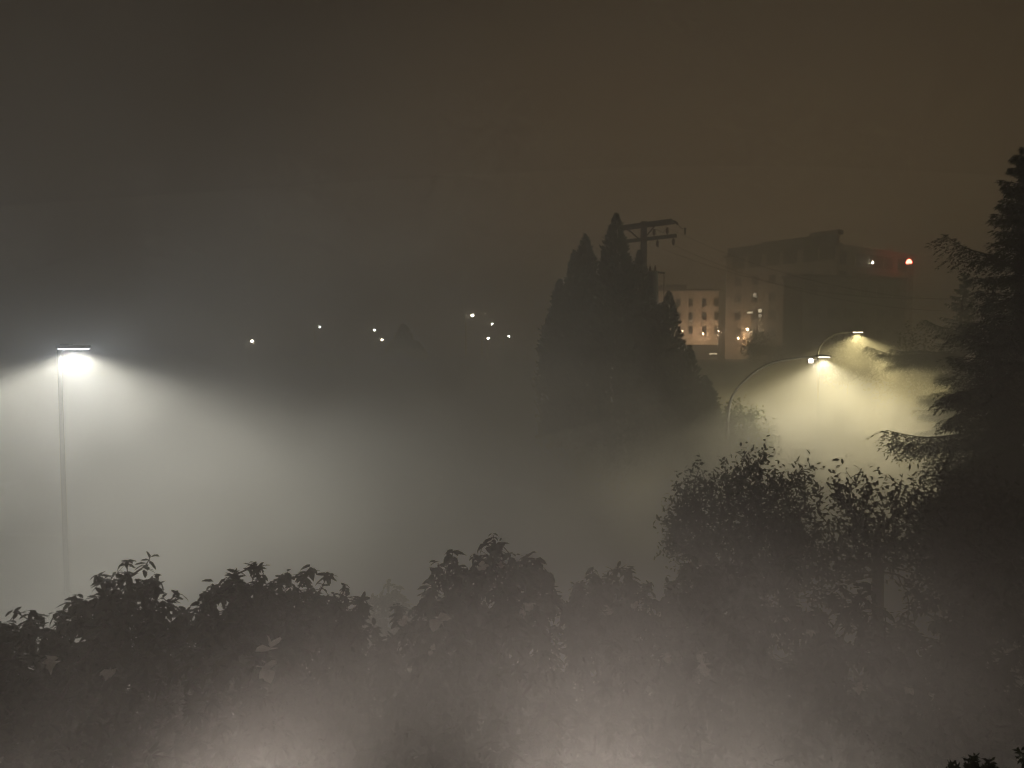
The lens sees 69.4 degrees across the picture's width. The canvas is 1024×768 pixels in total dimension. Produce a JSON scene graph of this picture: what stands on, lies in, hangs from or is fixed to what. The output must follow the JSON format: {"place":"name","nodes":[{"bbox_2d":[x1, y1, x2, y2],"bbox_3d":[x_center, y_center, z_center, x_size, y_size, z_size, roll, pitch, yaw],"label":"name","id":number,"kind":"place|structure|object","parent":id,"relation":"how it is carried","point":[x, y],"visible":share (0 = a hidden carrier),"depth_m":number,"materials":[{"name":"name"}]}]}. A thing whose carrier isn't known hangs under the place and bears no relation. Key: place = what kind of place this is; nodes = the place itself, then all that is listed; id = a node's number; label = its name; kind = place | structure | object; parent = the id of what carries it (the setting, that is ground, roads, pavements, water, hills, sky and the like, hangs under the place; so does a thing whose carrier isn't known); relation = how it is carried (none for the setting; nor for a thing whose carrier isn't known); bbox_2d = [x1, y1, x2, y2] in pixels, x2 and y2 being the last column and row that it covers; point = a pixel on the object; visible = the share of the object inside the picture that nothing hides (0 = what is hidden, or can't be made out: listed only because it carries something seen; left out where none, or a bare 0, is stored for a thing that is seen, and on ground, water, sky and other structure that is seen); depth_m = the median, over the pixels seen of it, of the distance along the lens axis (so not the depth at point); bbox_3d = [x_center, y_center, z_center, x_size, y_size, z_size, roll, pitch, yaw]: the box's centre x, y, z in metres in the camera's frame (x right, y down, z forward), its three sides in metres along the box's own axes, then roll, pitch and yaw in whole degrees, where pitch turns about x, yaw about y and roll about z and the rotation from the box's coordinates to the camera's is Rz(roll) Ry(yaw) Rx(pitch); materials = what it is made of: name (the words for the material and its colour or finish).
{"place":"outdoors","nodes":[
{"label":"outdoors","id":0,"kind":"place"},
{"bbox_2d":[0,540,710,762],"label":"parking ground","id":1,"kind":"structure","parent":0,"point":[31,575],"depth_m":27.13,"materials":[{"name":"asphalt"}]},
{"bbox_2d":[56,344,90,642],"bbox_3d":[-10.770,3.035,18.184,0.920,8.034,0.440,0,3,0],"label":"lamp post","id":2,"kind":"object","parent":1,"relation":"on","point":[60,348],"visible":0.71,"depth_m":18.10,"materials":[{"name":"metal"}]},
{"bbox_2d":[0,519,929,536],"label":"pavement","id":3,"kind":"structure","parent":0,"point":[293,528],"depth_m":31.80,"materials":[{"name":"concrete"}]},
{"bbox_2d":[724,354,830,520],"bbox_3d":[11.463,2.519,32.176,4.598,7.601,0.390,0,3,0],"label":"street lamp","id":4,"kind":"object","parent":3,"relation":"on","point":[730,402],"visible":0.8,"depth_m":32.02,"materials":[{"name":"metal"}]},
{"bbox_2d":[0,482,941,518],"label":"road","id":5,"kind":"structure","parent":0,"point":[276,500],"depth_m":38.14,"materials":[{"name":"asphalt"}]},
{"bbox_2d":[0,499,922,499],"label":"road markings","id":6,"kind":"object","parent":5,"relation":"on","point":[319,499],"visible":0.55,"depth_m":38.37,"materials":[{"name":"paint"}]},
{"bbox_2d":[0,473,943,481],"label":"pavement","id":7,"kind":"structure","parent":0,"point":[271,477],"depth_m":44.07,"materials":[{"name":"concrete"}]},
{"bbox_2d":[813,330,862,476],"bbox_3d":[19.381,1.254,44.126,2.921,8.877,0.390,0,3,0],"label":"street lamp","id":8,"kind":"object","parent":7,"relation":"on","point":[817,413],"visible":0.91,"depth_m":44.05,"materials":[{"name":"metal"}]},
{"bbox_2d":[806,358,813,362],"bbox_3d":[17.736,-1.405,43.958,0.390,0.340,0.237,0,3,0],"label":"floodlight","id":9,"kind":"object","parent":8,"relation":"attached to","point":[810,360],"visible":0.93,"depth_m":43.88,"materials":[{"name":"metal"}]},
{"bbox_2d":[0,351,1023,762],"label":"ground","id":10,"kind":"structure","parent":0,"point":[226,411],"depth_m":67.04,"materials":[{"name":"soil"}]},
{"bbox_2d":[0,607,75,767],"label":"flowering shrub","id":11,"kind":"object","parent":10,"relation":"on","point":[22,643],"visible":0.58,"depth_m":6.53,"materials":[{"name":"green plant"}]},
{"bbox_2d":[0,551,203,767],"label":"flowering shrub","id":12,"kind":"object","parent":10,"relation":"on","point":[96,704],"visible":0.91,"depth_m":6.79,"materials":[{"name":"green plant"}]},
{"bbox_2d":[143,561,348,767],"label":"flowering shrub","id":13,"kind":"object","parent":10,"relation":"on","point":[237,645],"visible":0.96,"depth_m":6.58,"materials":[{"name":"green plant"}]},
{"bbox_2d":[245,339,252,368],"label":"street lamp","id":14,"kind":"object","parent":10,"relation":"on","point":[245,351],"visible":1,"depth_m":94.87,"materials":[{"name":"metal"}]},
{"bbox_2d":[314,325,320,358],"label":"street lamp","id":15,"kind":"object","parent":10,"relation":"on","point":[314,341],"visible":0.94,"depth_m":124.73,"materials":[{"name":"metal"}]},
{"bbox_2d":[236,564,407,767],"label":"flowering shrub","id":16,"kind":"object","parent":10,"relation":"on","point":[347,680],"visible":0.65,"depth_m":7.15,"materials":[{"name":"green plant"}]},
{"bbox_2d":[368,328,374,360],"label":"street lamp","id":17,"kind":"object","parent":10,"relation":"on","point":[368,344],"visible":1,"depth_m":109.78,"materials":[{"name":"metal"}]},
{"bbox_2d":[375,338,382,361],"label":"street lamp","id":18,"kind":"object","parent":10,"relation":"on","point":[375,347],"visible":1,"depth_m":104.81,"materials":[{"name":"metal"}]},
{"bbox_2d":[357,579,455,766],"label":"flowering shrub","id":19,"kind":"object","parent":10,"relation":"on","point":[383,602],"visible":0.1,"depth_m":12.20,"materials":[{"name":"green plant"}]},
{"bbox_2d":[373,323,444,387],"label":"conifer tree","id":20,"kind":"object","parent":10,"relation":"on","point":[404,361],"visible":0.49,"depth_m":82.97,"materials":[{"name":"green plant"}]},
{"bbox_2d":[344,533,581,767],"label":"flowering shrub","id":21,"kind":"object","parent":10,"relation":"on","point":[442,712],"visible":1,"depth_m":6.88,"materials":[{"name":"green plant"}]},
{"bbox_2d":[465,313,473,364],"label":"street lamp","id":22,"kind":"object","parent":10,"relation":"on","point":[472,314],"visible":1,"depth_m":99.73,"materials":[{"name":"metal"}]},
{"bbox_2d":[481,337,489,361],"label":"street lamp","id":23,"kind":"object","parent":10,"relation":"on","point":[482,350],"visible":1,"depth_m":104.89,"materials":[{"name":"metal"}]},
{"bbox_2d":[516,278,596,514],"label":"cypress tree","id":24,"kind":"object","parent":10,"relation":"on","point":[552,331],"visible":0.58,"depth_m":35.55,"materials":[{"name":"green plant"}]},
{"bbox_2d":[518,232,638,519],"bbox_3d":[3.127,0.413,35.572,5.747,15.150,5.775,0,3,0],"label":"cypress tree","id":25,"kind":"object","parent":10,"relation":"on","point":[579,284],"visible":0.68,"depth_m":34.49,"materials":[{"name":"green plant"}]},
{"bbox_2d":[539,212,672,527],"bbox_3d":[4.955,0.014,33.648,5.883,15.632,5.971,3,4,43],"label":"cypress tree","id":26,"kind":"object","parent":10,"relation":"on","point":[617,326],"visible":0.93,"depth_m":33.14,"materials":[{"name":"green plant"}]},
{"bbox_2d":[548,561,695,767],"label":"flowering shrub","id":27,"kind":"object","parent":10,"relation":"on","point":[610,720],"visible":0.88,"depth_m":7.94,"materials":[{"name":"green plant"}]},
{"bbox_2d":[602,250,680,521],"bbox_3d":[6.428,0.839,35.348,6.282,14.590,5.842,0,3,0],"label":"cypress tree","id":28,"kind":"object","parent":10,"relation":"on","point":[645,288],"visible":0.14,"depth_m":35.08,"materials":[{"name":"green plant"}]},
{"bbox_2d":[617,219,685,297],"bbox_3d":[6.923,-1.116,37.599,4.250,14.293,0.885,3,4,43],"label":"utility pole","id":29,"kind":"object","parent":10,"relation":"on","point":[643,240],"visible":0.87,"depth_m":36.97,"materials":[{"name":"brown wood"}]},
{"bbox_2d":[669,228,964,300],"bbox_3d":[15.409,-5.667,34.158,16.240,3.856,0.008,1,3,17],"label":"overhead cable","id":30,"kind":"object","parent":29,"relation":"attached to","point":[820,282],"visible":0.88,"depth_m":34.46,"materials":[{"name":"paint"}]},
{"bbox_2d":[659,247,1006,298],"bbox_3d":[14.839,-5.252,33.867,16.388,2.876,0.008,1,3,22],"label":"overhead cable","id":31,"kind":"object","parent":29,"relation":"attached to","point":[827,292],"visible":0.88,"depth_m":34.04,"materials":[{"name":"paint"}]},
{"bbox_2d":[674,245,1007,311],"bbox_3d":[15.907,-5.035,34.572,16.388,3.383,0.008,1,3,13],"label":"overhead cable","id":32,"kind":"object","parent":29,"relation":"attached to","point":[821,295],"visible":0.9,"depth_m":35.02,"materials":[{"name":"paint"}]},
{"bbox_2d":[619,290,719,523],"bbox_3d":[7.018,1.775,34.311,5.252,12.280,5.774,0,3,0],"label":"cypress tree","id":33,"kind":"object","parent":10,"relation":"on","point":[662,353],"visible":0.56,"depth_m":33.82,"materials":[{"name":"green plant"}]},
{"bbox_2d":[628,345,739,527],"bbox_3d":[7.823,2.860,33.484,5.393,9.308,5.490,-1,3,-17],"label":"cypress tree","id":34,"kind":"object","parent":10,"relation":"on","point":[696,403],"visible":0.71,"depth_m":32.76,"materials":[{"name":"green plant"}]},
{"bbox_2d":[621,534,825,767],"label":"flowering shrub","id":35,"kind":"object","parent":10,"relation":"on","point":[711,639],"visible":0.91,"depth_m":7.84,"materials":[{"name":"green plant"}]},
{"bbox_2d":[683,394,782,502],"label":"broadleaf tree","id":36,"kind":"object","parent":10,"relation":"on","point":[740,434],"visible":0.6,"depth_m":32.85,"materials":[{"name":"green plant"}]},
{"bbox_2d":[648,435,846,733],"bbox_3d":[3.152,4.136,10.272,2.334,6.899,2.386,0,3,0],"label":"broadleaf tree","id":37,"kind":"object","parent":10,"relation":"on","point":[788,537],"visible":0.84,"depth_m":9.86,"materials":[{"name":"green plant"}]},
{"bbox_2d":[737,331,787,362],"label":"broadleaf tree","id":38,"kind":"object","parent":10,"relation":"on","point":[755,347],"visible":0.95,"depth_m":103.48,"materials":[{"name":"green plant"}]},
{"bbox_2d":[723,229,914,359],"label":"apartment building","id":39,"kind":"structure","parent":10,"relation":"on","point":[754,306],"depth_m":122.90,"materials":[{"name":"paint"}]},
{"bbox_2d":[734,329,740,336],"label":"window","id":40,"kind":"structure","parent":39,"relation":"in","point":[737,332],"depth_m":128.23,"materials":[{"name":"black glass"}]},
{"bbox_2d":[734,312,740,319],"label":"window","id":41,"kind":"structure","parent":39,"relation":"in","point":[737,315],"depth_m":128.09,"materials":[{"name":"black glass"}]},
{"bbox_2d":[735,294,740,302],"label":"window","id":42,"kind":"structure","parent":39,"relation":"in","point":[737,297],"depth_m":127.87,"materials":[{"name":"black glass"}]},
{"bbox_2d":[735,277,741,285],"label":"window","id":43,"kind":"structure","parent":39,"relation":"in","point":[737,280],"depth_m":127.75,"materials":[{"name":"black glass"}]},
{"bbox_2d":[732,256,744,269],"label":"window","id":44,"kind":"structure","parent":39,"relation":"in","point":[737,262],"depth_m":127.59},
{"bbox_2d":[747,338,759,358],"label":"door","id":45,"kind":"structure","parent":39,"relation":"in","point":[757,338],"depth_m":125.74,"materials":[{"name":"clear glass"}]},
{"bbox_2d":[751,328,757,336],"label":"window","id":46,"kind":"structure","parent":39,"relation":"in","point":[754,330],"depth_m":125.43,"materials":[{"name":"black glass"}]},
{"bbox_2d":[751,311,757,319],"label":"window","id":47,"kind":"structure","parent":39,"relation":"in","point":[754,316],"depth_m":125.31,"materials":[{"name":"black glass"}]},
{"bbox_2d":[751,293,757,302],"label":"window","id":48,"kind":"structure","parent":39,"relation":"in","point":[752,299],"depth_m":125.22,"materials":[{"name":"black glass"}]},
{"bbox_2d":[751,276,757,284],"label":"window","id":49,"kind":"structure","parent":39,"relation":"in","point":[754,281],"depth_m":125.09,"materials":[{"name":"black glass"}]},
{"bbox_2d":[749,254,761,267],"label":"window","id":50,"kind":"structure","parent":39,"relation":"in","point":[754,260],"depth_m":124.85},
{"bbox_2d":[768,328,774,336],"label":"window","id":51,"kind":"structure","parent":39,"relation":"in","point":[771,332],"depth_m":122.73,"materials":[{"name":"black glass"}]},
{"bbox_2d":[768,310,774,318],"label":"window","id":52,"kind":"structure","parent":39,"relation":"in","point":[771,313],"depth_m":122.67,"materials":[{"name":"black glass"}]},
{"bbox_2d":[769,292,775,301],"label":"window","id":53,"kind":"structure","parent":39,"relation":"in","point":[772,295],"depth_m":122.40,"materials":[{"name":"black glass"}]},
{"bbox_2d":[769,274,775,283],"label":"window","id":54,"kind":"structure","parent":39,"relation":"in","point":[772,278],"depth_m":122.26,"materials":[{"name":"black glass"}]},
{"bbox_2d":[766,252,779,265],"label":"window","id":55,"kind":"structure","parent":39,"relation":"in","point":[772,259],"depth_m":122.17,"materials":[{"name":"glass"}]},
{"bbox_2d":[783,250,796,263],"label":"window","id":56,"kind":"structure","parent":39,"relation":"in","point":[789,257],"depth_m":119.51,"materials":[{"name":"glass"}]},
{"bbox_2d":[803,248,817,261],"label":"window","id":57,"kind":"structure","parent":39,"relation":"in","point":[809,255],"depth_m":116.60,"materials":[{"name":"glass"}]},
{"bbox_2d":[823,269,830,274],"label":"window","id":58,"kind":"structure","parent":39,"relation":"in","point":[825,272],"depth_m":114.41,"materials":[{"name":"black glass"}]},
{"bbox_2d":[819,246,834,260],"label":"window","id":59,"kind":"structure","parent":39,"relation":"in","point":[825,253],"depth_m":114.34,"materials":[{"name":"glass"}]},
{"bbox_2d":[839,251,846,264],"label":"window","id":60,"kind":"structure","parent":39,"relation":"in","point":[842,254],"depth_m":114.07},
{"bbox_2d":[855,273,867,275],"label":"window","id":61,"kind":"structure","parent":39,"relation":"in","point":[856,274],"depth_m":117.31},
{"bbox_2d":[855,253,868,266],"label":"window","id":62,"kind":"structure","parent":39,"relation":"in","point":[862,260],"depth_m":117.40,"materials":[{"name":"glass"}]},
{"bbox_2d":[870,255,882,268],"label":"window","id":63,"kind":"structure","parent":39,"relation":"in","point":[877,260],"depth_m":119.92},
{"bbox_2d":[885,257,892,269],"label":"window","id":64,"kind":"structure","parent":39,"relation":"in","point":[888,260],"depth_m":122.20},
{"bbox_2d":[897,259,906,271],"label":"window","id":65,"kind":"structure","parent":39,"relation":"in","point":[901,263],"depth_m":124.73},
{"bbox_2d":[734,554,932,767],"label":"flowering shrub","id":66,"kind":"object","parent":10,"relation":"on","point":[824,716],"visible":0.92,"depth_m":7.50,"materials":[{"name":"green plant"}]},
{"bbox_2d":[782,274,908,362],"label":"annex building","id":67,"kind":"structure","parent":10,"relation":"on","point":[813,321],"depth_m":106.27,"materials":[{"name":"paint"}]},
{"bbox_2d":[808,329,817,339],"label":"window","id":68,"kind":"structure","parent":67,"relation":"in","point":[813,333],"depth_m":104.37,"materials":[{"name":"black glass"}]},
{"bbox_2d":[809,285,818,295],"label":"window","id":69,"kind":"structure","parent":67,"relation":"in","point":[811,287],"depth_m":104.09,"materials":[{"name":"black glass"}]},
{"bbox_2d":[809,307,818,317],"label":"window","id":70,"kind":"structure","parent":67,"relation":"in","point":[813,311],"depth_m":104.21,"materials":[{"name":"black glass"}]},
{"bbox_2d":[826,329,834,339],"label":"window","id":71,"kind":"structure","parent":67,"relation":"in","point":[829,332],"depth_m":105.39,"materials":[{"name":"black glass"}]},
{"bbox_2d":[826,307,835,317],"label":"window","id":72,"kind":"structure","parent":67,"relation":"in","point":[830,311],"depth_m":105.26,"materials":[{"name":"black glass"}]},
{"bbox_2d":[827,285,835,295],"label":"window","id":73,"kind":"structure","parent":67,"relation":"in","point":[831,289],"depth_m":105.08,"materials":[{"name":"black glass"}]},
{"bbox_2d":[842,329,851,339],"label":"window","id":74,"kind":"structure","parent":67,"relation":"in","point":[844,330],"depth_m":106.52,"materials":[{"name":"black glass"}]},
{"bbox_2d":[843,307,851,317],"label":"window","id":75,"kind":"structure","parent":67,"relation":"in","point":[847,312],"depth_m":106.30,"materials":[{"name":"black glass"}]},
{"bbox_2d":[843,286,852,296],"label":"window","id":76,"kind":"structure","parent":67,"relation":"in","point":[848,292],"depth_m":106.17,"materials":[{"name":"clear glass"}]},
{"bbox_2d":[859,329,867,339],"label":"window","id":77,"kind":"structure","parent":67,"relation":"in","point":[863,336],"depth_m":107.52,"materials":[{"name":"glass"}]},
{"bbox_2d":[860,286,868,296],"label":"window","id":78,"kind":"structure","parent":67,"relation":"in","point":[863,293],"depth_m":107.15,"materials":[{"name":"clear glass"}]},
{"bbox_2d":[860,308,868,317],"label":"window","id":79,"kind":"structure","parent":67,"relation":"in","point":[864,312],"depth_m":107.38,"materials":[{"name":"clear glass"}]},
{"bbox_2d":[875,329,883,339],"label":"window","id":80,"kind":"structure","parent":67,"relation":"in","point":[879,334],"depth_m":108.52,"materials":[{"name":"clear glass"}]},
{"bbox_2d":[876,287,884,296],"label":"window","id":81,"kind":"structure","parent":67,"relation":"in","point":[881,290],"depth_m":108.23,"materials":[{"name":"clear glass"}]},
{"bbox_2d":[876,308,884,318],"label":"window","id":82,"kind":"structure","parent":67,"relation":"in","point":[880,312],"depth_m":108.39,"materials":[{"name":"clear glass"}]},
{"bbox_2d":[891,330,899,339],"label":"window","id":83,"kind":"structure","parent":67,"relation":"in","point":[894,336],"depth_m":109.56,"materials":[{"name":"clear glass"}]},
{"bbox_2d":[892,287,900,297],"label":"window","id":84,"kind":"structure","parent":67,"relation":"in","point":[895,291],"depth_m":109.27,"materials":[{"name":"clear glass"}]},
{"bbox_2d":[892,309,900,318],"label":"window","id":85,"kind":"structure","parent":67,"relation":"in","point":[896,313],"depth_m":109.46,"materials":[{"name":"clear glass"}]},
{"bbox_2d":[813,332,885,446],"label":"broadleaf tree","id":86,"kind":"object","parent":10,"relation":"on","point":[866,361],"visible":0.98,"depth_m":55.84,"materials":[{"name":"green plant"}]},
{"bbox_2d":[802,458,969,699],"bbox_3d":[4.848,4.288,9.775,2.167,6.629,1.313,0,3,0],"label":"broadleaf tree","id":87,"kind":"object","parent":10,"relation":"on","point":[877,548],"visible":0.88,"depth_m":9.55,"materials":[{"name":"green plant"}]},
{"bbox_2d":[854,320,950,446],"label":"broadleaf tree","id":88,"kind":"object","parent":10,"relation":"on","point":[906,403],"visible":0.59,"depth_m":53.69,"materials":[{"name":"green plant"}]},
{"bbox_2d":[906,259,911,345],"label":"warning light","id":89,"kind":"object","parent":10,"relation":"on","point":[908,261],"visible":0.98,"depth_m":121.30,"materials":[{"name":"metal"}]},
{"bbox_2d":[862,274,996,485],"bbox_3d":[22.022,0.170,37.587,7.990,11.765,5.637,-3,4,-41],"label":"fir tree","id":90,"kind":"object","parent":10,"relation":"on","point":[924,360],"visible":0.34,"depth_m":37.80,"materials":[{"name":"green plant"}]},
{"bbox_2d":[838,562,1023,767],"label":"flowering shrub","id":91,"kind":"object","parent":10,"relation":"on","point":[961,723],"visible":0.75,"depth_m":7.65,"materials":[{"name":"green plant"}]},
{"bbox_2d":[864,147,1023,704],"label":"fir tree","id":92,"kind":"object","parent":10,"relation":"on","point":[1003,432],"visible":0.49,"depth_m":15.65,"materials":[{"name":"green plant"}]},
{"bbox_2d":[884,449,1023,762],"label":"broadleaf tree","id":93,"kind":"object","parent":10,"relation":"on","point":[991,544],"visible":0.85,"depth_m":9.14,"materials":[{"name":"green plant"}]},
{"bbox_3d":[0.000,5.779,-0.398,18.200,4.500,10.800,0,3,0],"label":"terrace","id":94,"kind":"object","parent":10,"relation":"on","visible":0},
{"bbox_2d":[946,747,1023,767],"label":"potted shrub","id":95,"kind":"object","parent":94,"relation":"on","point":[972,760],"visible":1,"depth_m":2.28,"materials":[{"name":"green plant"}]},
{"bbox_2d":[0,0,1023,350],"label":"sky","id":96,"kind":"structure","parent":0,"point":[176,175],"materials":[{"name":"grey"}]},
{"bbox_2d":[654,285,719,358],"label":"cream building","id":97,"kind":"structure","parent":0,"point":[698,310],"depth_m":130.56,"materials":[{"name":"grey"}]},
{"bbox_2d":[676,299,680,306],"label":"window","id":98,"kind":"structure","parent":97,"relation":"in","point":[678,301],"depth_m":130.36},
{"bbox_2d":[689,299,692,306],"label":"window","id":99,"kind":"structure","parent":97,"relation":"in","point":[690,300],"depth_m":130.39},
{"bbox_2d":[689,312,692,319],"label":"window","id":100,"kind":"structure","parent":97,"relation":"in","point":[690,313],"depth_m":130.49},
{"bbox_2d":[689,326,692,333],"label":"window","id":101,"kind":"structure","parent":97,"relation":"in","point":[690,327],"depth_m":130.65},
{"bbox_2d":[691,346,697,356],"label":"shop window","id":102,"kind":"structure","parent":97,"relation":"in","point":[695,348],"depth_m":131.06,"materials":[{"name":"black glass"}]},
{"bbox_2d":[702,299,705,306],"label":"window","id":103,"kind":"structure","parent":97,"relation":"in","point":[703,300],"depth_m":130.39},
{"bbox_2d":[702,312,705,319],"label":"window","id":104,"kind":"structure","parent":97,"relation":"in","point":[703,313],"depth_m":130.49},
{"bbox_2d":[707,346,714,356],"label":"shop window","id":105,"kind":"structure","parent":97,"relation":"in","point":[710,349],"depth_m":131.06,"materials":[{"name":"black glass"}]},
{"bbox_2d":[714,299,717,306],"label":"window","id":106,"kind":"structure","parent":97,"relation":"in","point":[715,300],"depth_m":130.39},
{"bbox_2d":[714,312,717,319],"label":"window","id":107,"kind":"structure","parent":97,"relation":"in","point":[715,313],"depth_m":130.49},
{"bbox_2d":[714,326,717,333],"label":"window","id":108,"kind":"structure","parent":97,"relation":"in","point":[715,327],"depth_m":130.65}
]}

